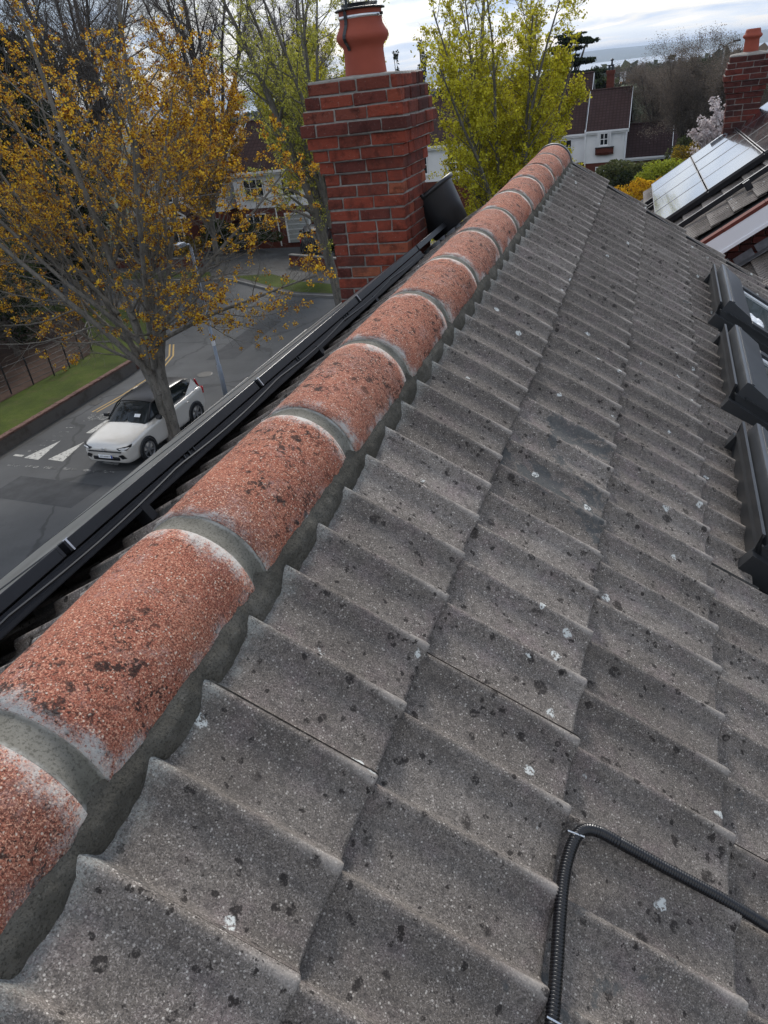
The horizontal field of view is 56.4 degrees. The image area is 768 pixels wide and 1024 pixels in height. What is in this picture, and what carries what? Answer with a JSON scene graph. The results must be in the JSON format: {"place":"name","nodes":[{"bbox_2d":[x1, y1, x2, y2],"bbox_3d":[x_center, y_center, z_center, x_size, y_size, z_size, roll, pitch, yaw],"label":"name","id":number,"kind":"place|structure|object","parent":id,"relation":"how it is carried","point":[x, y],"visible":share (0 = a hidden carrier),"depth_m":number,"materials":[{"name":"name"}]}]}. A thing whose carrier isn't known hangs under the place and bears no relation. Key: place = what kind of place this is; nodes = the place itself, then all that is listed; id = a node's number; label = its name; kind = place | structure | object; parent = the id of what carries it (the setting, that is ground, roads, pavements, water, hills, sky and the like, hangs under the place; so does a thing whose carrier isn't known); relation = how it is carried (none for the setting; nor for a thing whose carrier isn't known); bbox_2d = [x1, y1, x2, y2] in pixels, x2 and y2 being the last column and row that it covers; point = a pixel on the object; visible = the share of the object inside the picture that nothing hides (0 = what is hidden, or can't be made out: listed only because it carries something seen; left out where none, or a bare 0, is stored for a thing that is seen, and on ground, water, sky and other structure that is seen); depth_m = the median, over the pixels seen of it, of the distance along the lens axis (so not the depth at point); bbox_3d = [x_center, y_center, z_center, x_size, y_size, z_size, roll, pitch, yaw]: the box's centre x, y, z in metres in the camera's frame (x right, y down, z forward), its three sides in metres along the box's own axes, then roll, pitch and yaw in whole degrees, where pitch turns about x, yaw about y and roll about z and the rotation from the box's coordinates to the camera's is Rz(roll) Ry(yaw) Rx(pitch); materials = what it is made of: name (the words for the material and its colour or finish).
{"place":"outdoors","nodes":[
{"label":"outdoors","id":0,"kind":"place"},
{"bbox_2d":[0,311,90,401],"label":"garden ground","id":1,"kind":"structure","parent":0,"point":[6,353],"depth_m":32.22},
{"bbox_2d":[0,243,48,355],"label":"garden shrub","id":2,"kind":"object","parent":1,"relation":"on","point":[5,319],"visible":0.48,"depth_m":31.85,"materials":[{"name":"brown plant"}]},
{"bbox_2d":[1,226,50,327],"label":"garden shrub","id":3,"kind":"object","parent":1,"relation":"on","point":[35,265],"visible":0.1,"depth_m":36.91,"materials":[{"name":"green plant"}]},
{"bbox_2d":[0,289,94,393],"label":"estate railing","id":4,"kind":"object","parent":1,"relation":"on","point":[49,360],"visible":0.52,"depth_m":29.30,"materials":[{"name":"black metal"}]},
{"bbox_2d":[0,281,334,578],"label":"road","id":5,"kind":"structure","parent":0,"point":[27,529],"depth_m":26.79,"materials":[{"name":"grey asphalt"}]},
{"bbox_2d":[25,441,59,459],"bbox_3d":[-11.388,-2.096,24.088,0.660,0.001,1.400,5,33,19],"label":"give way triangle","id":6,"kind":"object","parent":5,"relation":"on","point":[38,455],"visible":1,"depth_m":23.87,"materials":[{"name":"paint"}]},
{"bbox_2d":[0,476,101,507],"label":"road patch","id":7,"kind":"object","parent":5,"relation":"on","point":[67,494],"visible":1,"depth_m":21.35,"materials":[{"name":"grey asphalt"}]},
{"bbox_2d":[0,153,114,303],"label":"evergreen tree","id":8,"kind":"object","parent":5,"relation":"on","point":[84,211],"visible":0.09,"depth_m":38.67,"materials":[{"name":"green plant"}]},
{"bbox_2d":[49,442,83,460],"bbox_3d":[-10.445,-2.018,23.764,0.660,0.001,1.400,5,33,19],"label":"give way triangle","id":9,"kind":"object","parent":5,"relation":"on","point":[63,456],"visible":1,"depth_m":23.55,"materials":[{"name":"paint"}]},
{"bbox_2d":[0,368,139,458],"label":"gutter strip","id":10,"kind":"object","parent":5,"relation":"on","point":[38,433],"visible":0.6,"depth_m":26.26,"materials":[{"name":"concrete"}]},
{"bbox_2d":[84,414,108,420],"bbox_3d":[-10.146,-3.452,26.067,1.430,0.001,0.608,-1,32,11],"label":"road marking","id":11,"kind":"object","parent":5,"relation":"on","point":[93,417],"visible":0.6,"depth_m":26.10,"materials":[{"name":"paint"}]},
{"bbox_2d":[92,344,170,411],"bbox_3d":[-9.975,-5.738,29.805,0.866,0.001,7.669,-1,31,9],"label":"double yellow line","id":12,"kind":"object","parent":5,"relation":"on","point":[136,385],"visible":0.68,"depth_m":28.41,"materials":[{"name":"paint"}]},
{"bbox_2d":[84,377,204,462],"bbox_3d":[-7.780,-3.079,23.492,2.220,1.649,4.464,6,33,20],"label":"parked car","id":13,"kind":"object","parent":5,"relation":"on","point":[133,428],"visible":0.84,"depth_m":22.61,"materials":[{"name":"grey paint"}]},
{"bbox_2d":[52,278,333,297],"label":"kerb","id":14,"kind":"structure","parent":5,"relation":"on","point":[296,294],"depth_m":40.50,"materials":[{"name":"concrete"}]},
{"bbox_2d":[173,242,227,395],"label":"lamp column","id":15,"kind":"structure","parent":5,"relation":"on","point":[221,378],"depth_m":25.64,"materials":[{"name":"metal"}]},
{"bbox_2d":[196,371,211,376],"bbox_3d":[-7.246,-5.557,28.930,0.660,0.012,0.660,5,33,19],"label":"manhole cover","id":16,"kind":"object","parent":5,"relation":"on","point":[204,374],"visible":1,"depth_m":28.90,"materials":[{"name":"metal"}]},
{"bbox_2d":[207,321,278,359],"bbox_3d":[-6.268,-7.822,32.474,1.309,0.001,5.333,3,32,16],"label":"road patch","id":17,"kind":"object","parent":5,"relation":"on","point":[230,351],"visible":1,"depth_m":32.11,"materials":[{"name":"grey asphalt"}]},
{"bbox_2d":[185,0,388,305],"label":"spring tree","id":18,"kind":"object","parent":5,"relation":"on","point":[293,144],"visible":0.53,"depth_m":29.48,"materials":[{"name":"green plant"}]},
{"bbox_2d":[52,241,434,294],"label":"verge","id":19,"kind":"structure","parent":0,"point":[279,254],"depth_m":46.10,"materials":[{"name":"plant"}]},
{"bbox_2d":[0,77,105,202],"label":"holm oak","id":20,"kind":"object","parent":19,"relation":"on","point":[28,126],"visible":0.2,"depth_m":45.12,"materials":[{"name":"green plant"}]},
{"bbox_2d":[0,148,107,288],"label":"evergreen tree","id":21,"kind":"object","parent":19,"relation":"on","point":[15,179],"visible":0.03,"depth_m":41.78,"materials":[{"name":"green plant"}]},
{"bbox_2d":[68,257,202,267],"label":"garden wall","id":22,"kind":"structure","parent":19,"relation":"on","point":[121,265],"depth_m":47.90,"materials":[{"name":"brick"}]},
{"bbox_2d":[65,272,210,278],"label":"grass verge","id":23,"kind":"object","parent":19,"relation":"on","point":[208,273],"depth_m":45.83,"materials":[{"name":"green plant"}]},
{"bbox_2d":[114,235,176,258],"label":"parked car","id":24,"kind":"object","parent":19,"relation":"on","point":[120,248],"visible":0.12,"depth_m":51.16,"materials":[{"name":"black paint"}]},
{"bbox_2d":[106,58,251,264],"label":"flowering tree","id":25,"kind":"object","parent":19,"relation":"on","point":[233,107],"visible":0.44,"depth_m":43.38,"materials":[{"name":"yellow plant"}]},
{"bbox_2d":[176,236,204,256],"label":"garden hedge","id":26,"kind":"object","parent":19,"relation":"on","point":[188,238],"visible":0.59,"depth_m":49.93,"materials":[{"name":"green plant"}]},
{"bbox_2d":[198,219,283,252],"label":"garden hedge","id":27,"kind":"object","parent":19,"relation":"on","point":[264,235],"visible":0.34,"depth_m":49.23,"materials":[{"name":"green plant"}]},
{"bbox_2d":[236,274,332,292],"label":"grass verge","id":28,"kind":"object","parent":19,"relation":"on","point":[273,280],"depth_m":40.17,"materials":[{"name":"green plant"}]},
{"bbox_2d":[288,253,337,268],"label":"garden wall","id":29,"kind":"structure","parent":19,"relation":"on","point":[292,256],"depth_m":43.42,"materials":[{"name":"brick"}]},
{"bbox_2d":[299,224,331,253],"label":"parked car","id":30,"kind":"object","parent":19,"relation":"on","point":[312,226],"visible":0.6,"depth_m":46.16,"materials":[{"name":"black paint"}]},
{"bbox_2d":[251,22,388,238],"bbox_3d":[-3.691,-20.841,41.292,6.360,12.340,7.814,-27,36,-29],"label":"spring tree","id":31,"kind":"object","parent":19,"relation":"on","point":[313,65],"visible":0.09,"depth_m":39.31,"materials":[{"name":"green plant"}]},
{"bbox_2d":[0,0,767,113],"label":"sky","id":32,"kind":"structure","parent":0,"point":[617,23],"materials":[{"name":"white"}]},
{"bbox_2d":[41,42,767,135],"bbox_3d":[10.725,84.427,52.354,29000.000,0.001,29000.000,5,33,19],"label":"sea","id":33,"kind":"structure","parent":0,"point":[592,65],"depth_m":5730.00,"materials":[{"name":"liquid"}]},
{"bbox_2d":[51,50,767,253],"bbox_3d":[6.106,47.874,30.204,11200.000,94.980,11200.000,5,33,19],"label":"ground","id":34,"kind":"structure","parent":0,"point":[115,204],"depth_m":369.10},
{"bbox_2d":[0,29,69,138],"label":"holm oak","id":35,"kind":"object","parent":34,"relation":"on","point":[5,48],"visible":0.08,"depth_m":50.93,"materials":[{"name":"green plant"}]},
{"bbox_2d":[0,357,143,454],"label":"brick wall","id":36,"kind":"structure","parent":34,"relation":"on","point":[26,429],"depth_m":26.63,"materials":[{"name":"brown brick"}]},
{"bbox_2d":[0,304,147,434],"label":"grass","id":37,"kind":"structure","parent":34,"relation":"on","point":[27,403],"depth_m":28.83,"materials":[{"name":"green plant"}]},
{"bbox_2d":[0,0,175,235],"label":"bare tree","id":38,"kind":"object","parent":34,"relation":"on","point":[95,19],"visible":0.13,"depth_m":56.79,"materials":[{"name":"brown plant"}]},
{"bbox_2d":[0,0,176,238],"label":"bare tree","id":39,"kind":"object","parent":34,"relation":"on","point":[100,106],"visible":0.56,"depth_m":50.07,"materials":[{"name":"brown plant"}]},
{"bbox_2d":[0,0,337,442],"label":"flowering maple","id":40,"kind":"object","parent":34,"relation":"on","point":[156,308],"visible":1,"depth_m":20.33,"materials":[{"name":"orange plant"}]},
{"bbox_2d":[117,122,245,251],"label":"house across the road","id":41,"kind":"structure","parent":34,"relation":"on","point":[195,229],"depth_m":53.11,"materials":[{"name":"brown tile"}]},
{"bbox_2d":[170,221,185,243],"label":"window","id":42,"kind":"structure","parent":41,"relation":"in","point":[179,235],"depth_m":53.18,"materials":[{"name":"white glass"}]},
{"bbox_2d":[120,0,287,125],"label":"bare tree","id":43,"kind":"object","parent":34,"relation":"on","point":[187,26],"visible":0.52,"depth_m":56.37,"materials":[{"name":"brown plant"}]},
{"bbox_2d":[215,0,343,108],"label":"bare tree","id":44,"kind":"object","parent":34,"relation":"on","point":[280,22],"visible":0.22,"depth_m":58.70,"materials":[{"name":"brown plant"}]},
{"bbox_2d":[226,119,333,248],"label":"house across the road","id":45,"kind":"structure","parent":34,"relation":"on","point":[253,145],"depth_m":51.44,"materials":[{"name":"white paint"}]},
{"bbox_2d":[242,178,264,198],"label":"window","id":46,"kind":"structure","parent":45,"relation":"in","point":[262,192],"depth_m":51.09,"materials":[{"name":"white glass"}]},
{"bbox_2d":[246,213,266,232],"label":"window","id":47,"kind":"structure","parent":45,"relation":"in","point":[255,219],"depth_m":52.29,"materials":[{"name":"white glass"}]},
{"bbox_2d":[280,178,300,197],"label":"window","id":48,"kind":"structure","parent":45,"relation":"in","point":[294,194],"depth_m":50.37,"materials":[{"name":"white glass"}]},
{"bbox_2d":[287,214,308,242],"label":"garage door","id":49,"kind":"structure","parent":45,"relation":"in","point":[294,232],"depth_m":51.65,"materials":[{"name":"paint"}]},
{"bbox_2d":[0,0,767,1023],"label":"house","id":50,"kind":"structure","parent":34,"relation":"on","point":[392,646],"depth_m":1.35,"materials":[{"name":"tile"}]},
{"bbox_2d":[0,251,423,639],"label":"mounting rails","id":51,"kind":"object","parent":50,"relation":"attached to","point":[140,509],"visible":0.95,"depth_m":2.32,"materials":[{"name":"black plastic"}]},
{"bbox_2d":[0,546,66,612],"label":"solar panel","id":52,"kind":"object","parent":51,"relation":"attached to","point":[14,589],"visible":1,"depth_m":1.83,"materials":[{"name":"black glass"}]},
{"bbox_2d":[0,382,259,588],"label":"solar panel","id":53,"kind":"object","parent":51,"relation":"attached to","point":[79,530],"visible":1,"depth_m":2.42,"materials":[{"name":"black glass"}]},
{"bbox_2d":[51,297,358,537],"bbox_3d":[-0.954,-0.474,3.770,1.722,0.035,1.134,-28,19,33],"label":"solar panel","id":54,"kind":"object","parent":51,"relation":"attached to","point":[268,372],"visible":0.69,"depth_m":3.48,"materials":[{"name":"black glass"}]},
{"bbox_2d":[171,246,418,439],"bbox_3d":[-0.595,-1.081,4.684,1.722,0.036,1.134,-28,19,33],"label":"solar panel","id":55,"kind":"object","parent":51,"relation":"attached to","point":[369,287],"visible":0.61,"depth_m":4.45,"materials":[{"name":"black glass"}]},
{"bbox_2d":[253,222,446,372],"bbox_3d":[-0.236,-1.688,5.598,1.722,0.037,1.134,-28,19,33],"label":"solar panel","id":56,"kind":"object","parent":51,"relation":"attached to","point":[429,237],"visible":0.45,"depth_m":5.13,"materials":[{"name":"black glass"}]},
{"bbox_2d":[420,172,466,240],"bbox_3d":[0.411,-2.256,5.366,0.450,0.321,0.503,-29,18,34],"label":"builders tub","id":57,"kind":"object","parent":50,"relation":"on","point":[441,199],"visible":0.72,"depth_m":5.22,"materials":[{"name":"black plastic"}]},
{"bbox_2d":[544,823,767,1023],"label":"corrugated conduit","id":58,"kind":"object","parent":50,"relation":"attached to","point":[578,834],"visible":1,"depth_m":1.18,"materials":[{"name":"black plastic"}]},
{"bbox_2d":[703,264,767,354],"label":"roof window","id":59,"kind":"structure","parent":50,"relation":"in","point":[732,303],"depth_m":4.01,"materials":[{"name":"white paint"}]},
{"bbox_2d":[750,313,763,327],"bbox_3d":[2.075,-1.059,4.002,0.095,0.079,0.156,5,33,19],"label":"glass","id":60,"kind":"object","parent":59,"relation":"attached to","point":[757,320],"visible":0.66,"depth_m":3.99,"materials":[{"name":"white glass"}]},
{"bbox_2d":[711,324,767,430],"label":"roof window","id":61,"kind":"structure","parent":50,"relation":"in","point":[744,373],"depth_m":3.12,"materials":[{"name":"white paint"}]},
{"bbox_2d":[724,421,767,594],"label":"roof window","id":62,"kind":"structure","parent":50,"relation":"in","point":[749,449],"depth_m":2.35,"materials":[{"name":"black paint"}]},
{"bbox_2d":[392,49,399,70],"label":"conifer","id":63,"kind":"object","parent":34,"relation":"on","point":[395,56],"visible":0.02,"depth_m":82.30,"materials":[{"name":"green plant"}]},
{"bbox_2d":[417,40,430,94],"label":"conifer","id":64,"kind":"object","parent":34,"relation":"on","point":[423,70],"visible":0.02,"depth_m":83.64,"materials":[{"name":"green plant"}]},
{"bbox_2d":[161,48,742,124],"bbox_3d":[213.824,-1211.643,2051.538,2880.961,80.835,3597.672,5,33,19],"label":"wood","id":65,"kind":"object","parent":34,"relation":"on","point":[433,89],"visible":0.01,"depth_m":573.44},
{"bbox_2d":[197,46,736,134],"bbox_3d":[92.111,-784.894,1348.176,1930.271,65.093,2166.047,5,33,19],"label":"wood","id":66,"kind":"object","parent":34,"relation":"on","point":[625,62],"visible":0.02,"depth_m":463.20,"materials":[{"name":"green plant"}]},
{"bbox_2d":[424,88,517,215],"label":"house across the road","id":67,"kind":"structure","parent":34,"relation":"on","point":[432,161],"depth_m":53.31,"materials":[{"name":"white tile"}]},
{"bbox_2d":[199,42,767,126],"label":"wood","id":68,"kind":"object","parent":34,"relation":"on","point":[763,46],"depth_m":87.12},
{"bbox_2d":[410,0,591,243],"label":"spring tree","id":69,"kind":"object","parent":34,"relation":"on","point":[500,154],"visible":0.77,"depth_m":25.42,"materials":[{"name":"green plant"}]},
{"bbox_2d":[508,58,632,173],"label":"white house","id":70,"kind":"structure","parent":34,"relation":"on","point":[596,136],"depth_m":64.21,"materials":[{"name":"white paint"}]},
{"bbox_2d":[599,132,608,146],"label":"window","id":71,"kind":"structure","parent":70,"relation":"in","point":[603,141],"depth_m":63.36,"materials":[{"name":"white glass"}]},
{"bbox_2d":[597,132,610,147],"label":"shutters","id":72,"kind":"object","parent":70,"relation":"in","point":[598,134],"depth_m":63.49,"materials":[{"name":"white paint"}]},
{"bbox_2d":[535,30,607,88],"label":"cedar","id":73,"kind":"object","parent":34,"relation":"on","point":[581,60],"visible":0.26,"depth_m":74.50,"materials":[{"name":"green plant"}]},
{"bbox_2d":[595,78,626,88],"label":"evergreen tree","id":74,"kind":"object","parent":34,"relation":"on","point":[599,82],"visible":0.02,"depth_m":78.34,"materials":[{"name":"green plant"}]},
{"bbox_2d":[595,159,650,186],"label":"garden tree","id":75,"kind":"object","parent":34,"relation":"on","point":[616,168],"visible":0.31,"depth_m":54.25,"materials":[{"name":"green plant"}]},
{"bbox_2d":[609,170,661,197],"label":"garden shrub","id":76,"kind":"object","parent":34,"relation":"on","point":[624,173],"visible":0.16,"depth_m":49.66,"materials":[{"name":"green plant"}]},
{"bbox_2d":[614,176,661,200],"bbox_3d":[14.359,-16.940,40.345,4.228,3.576,2.347,5,33,19],"label":"forsythia","id":77,"kind":"object","parent":34,"relation":"on","point":[639,189],"visible":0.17,"depth_m":39.47,"materials":[{"name":"yellow plant"}]},
{"bbox_2d":[614,58,669,113],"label":"bare tree","id":78,"kind":"object","parent":34,"relation":"on","point":[621,74],"visible":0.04,"depth_m":75.63,"materials":[{"name":"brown plant"}]},
{"bbox_2d":[623,83,661,122],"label":"willow","id":79,"kind":"object","parent":34,"relation":"on","point":[636,113],"visible":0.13,"depth_m":70.21,"materials":[{"name":"green plant"}]},
{"bbox_2d":[624,120,673,173],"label":"garage","id":80,"kind":"structure","parent":34,"relation":"on","point":[640,147],"depth_m":64.15,"materials":[{"name":"tile"}]},
{"bbox_2d":[630,158,683,196],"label":"garden hedge","id":81,"kind":"object","parent":34,"relation":"on","point":[664,166],"visible":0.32,"depth_m":43.44,"materials":[{"name":"green plant"}]},
{"bbox_2d":[620,47,697,128],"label":"bare tree","id":82,"kind":"object","parent":34,"relation":"on","point":[652,113],"visible":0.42,"depth_m":64.16,"materials":[{"name":"brown plant"}]},
{"bbox_2d":[670,128,691,158],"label":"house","id":83,"kind":"structure","parent":34,"relation":"on","point":[675,136],"depth_m":86.47,"materials":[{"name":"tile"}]},
{"bbox_2d":[670,140,700,164],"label":"garden hedge","id":84,"kind":"object","parent":34,"relation":"on","point":[679,152],"visible":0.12,"depth_m":45.58,"materials":[{"name":"green plant"}]},
{"bbox_2d":[635,21,742,144],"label":"bare tree","id":85,"kind":"object","parent":34,"relation":"on","point":[676,86],"visible":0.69,"depth_m":53.31,"materials":[{"name":"brown plant"}]},
{"bbox_2d":[664,135,716,163],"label":"garden tree","id":86,"kind":"object","parent":34,"relation":"on","point":[686,141],"visible":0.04,"depth_m":52.48,"materials":[{"name":"green plant"}]},
{"bbox_2d":[641,27,767,284],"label":"neighbour house","id":87,"kind":"structure","parent":34,"relation":"on","point":[733,228],"depth_m":7.89,"materials":[{"name":"tile"}]},
{"bbox_2d":[651,157,692,191],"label":"solar panel","id":88,"kind":"object","parent":87,"relation":"attached to","point":[672,173],"visible":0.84,"depth_m":10.97,"materials":[{"name":"white glass"}]},
{"bbox_2d":[645,135,767,227],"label":"array rails","id":89,"kind":"object","parent":87,"relation":"attached to","point":[747,184],"visible":0.27,"depth_m":8.24,"materials":[{"name":"metal"}]},
{"bbox_2d":[652,164,696,201],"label":"solar panel","id":90,"kind":"object","parent":89,"relation":"attached to","point":[675,181],"visible":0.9,"depth_m":10.32,"materials":[{"name":"white glass"}]},
{"bbox_2d":[653,172,701,211],"bbox_3d":[3.953,-4.311,9.680,0.645,0.031,0.798,-30,19,32],"label":"solar panel","id":91,"kind":"object","parent":89,"relation":"attached to","point":[677,190],"visible":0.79,"depth_m":9.66,"materials":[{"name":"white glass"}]},
{"bbox_2d":[655,181,707,219],"bbox_3d":[3.726,-3.889,9.030,0.645,0.031,0.798,-30,18,32],"label":"solar panel","id":92,"kind":"object","parent":89,"relation":"attached to","point":[691,195],"visible":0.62,"depth_m":8.95,"materials":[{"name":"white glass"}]},
{"bbox_2d":[695,132,744,170],"bbox_3d":[4.668,-5.010,9.980,0.645,0.030,0.798,-30,18,32],"label":"solar panel","id":93,"kind":"object","parent":89,"relation":"attached to","point":[721,149],"visible":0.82,"depth_m":9.96,"materials":[{"name":"white glass"}]},
{"bbox_2d":[699,138,752,178],"bbox_3d":[4.440,-4.587,9.330,0.645,0.031,0.798,-30,18,32],"label":"solar panel","id":94,"kind":"object","parent":89,"relation":"attached to","point":[739,148],"visible":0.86,"depth_m":9.31,"materials":[{"name":"white glass"}]},
{"bbox_2d":[703,145,763,191],"bbox_3d":[4.211,-4.166,8.680,0.645,0.031,0.798,-30,18,32],"label":"solar panel","id":95,"kind":"object","parent":89,"relation":"attached to","point":[734,166],"visible":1,"depth_m":8.59,"materials":[{"name":"white glass"}]},
{"bbox_2d":[740,112,767,138],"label":"solar panel","id":96,"kind":"object","parent":89,"relation":"attached to","point":[754,126],"visible":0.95,"depth_m":9.72,"materials":[{"name":"black glass"}]},
{"bbox_2d":[747,123,767,145],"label":"solar panel","id":97,"kind":"object","parent":89,"relation":"attached to","point":[758,135],"visible":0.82,"depth_m":9.12,"materials":[{"name":"grey glass"}]},
{"bbox_2d":[755,135,767,153],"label":"solar panel","id":98,"kind":"object","parent":89,"relation":"attached to","point":[762,144],"visible":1,"depth_m":8.52,"materials":[{"name":"grey glass"}]},
{"bbox_2d":[691,129,737,162],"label":"solar panel","id":99,"kind":"object","parent":87,"relation":"attached to","point":[702,152],"visible":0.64,"depth_m":10.55,"materials":[{"name":"white glass"}]},
{"bbox_2d":[736,102,767,131],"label":"solar panel","id":100,"kind":"object","parent":87,"relation":"attached to","point":[763,110],"visible":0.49,"depth_m":10.25,"materials":[{"name":"black glass"}]},
{"bbox_2d":[686,96,724,153],"bbox_3d":[13.685,-14.061,31.558,3.031,7.300,2.054,5,33,19],"label":"magnolia","id":101,"kind":"object","parent":34,"relation":"on","point":[702,139],"visible":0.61,"depth_m":30.07,"materials":[{"name":"white plant"}]},
{"bbox_2d":[671,41,767,140],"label":"bare tree","id":102,"kind":"object","parent":34,"relation":"on","point":[720,93],"visible":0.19,"depth_m":50.12,"materials":[{"name":"brown plant"}]},
{"bbox_2d":[53,29,767,130],"bbox_3d":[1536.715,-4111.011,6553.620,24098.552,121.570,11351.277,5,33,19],"label":"hills","id":103,"kind":"structure","parent":0,"point":[607,55],"depth_m":8009.00,"materials":[{"name":"grey"}]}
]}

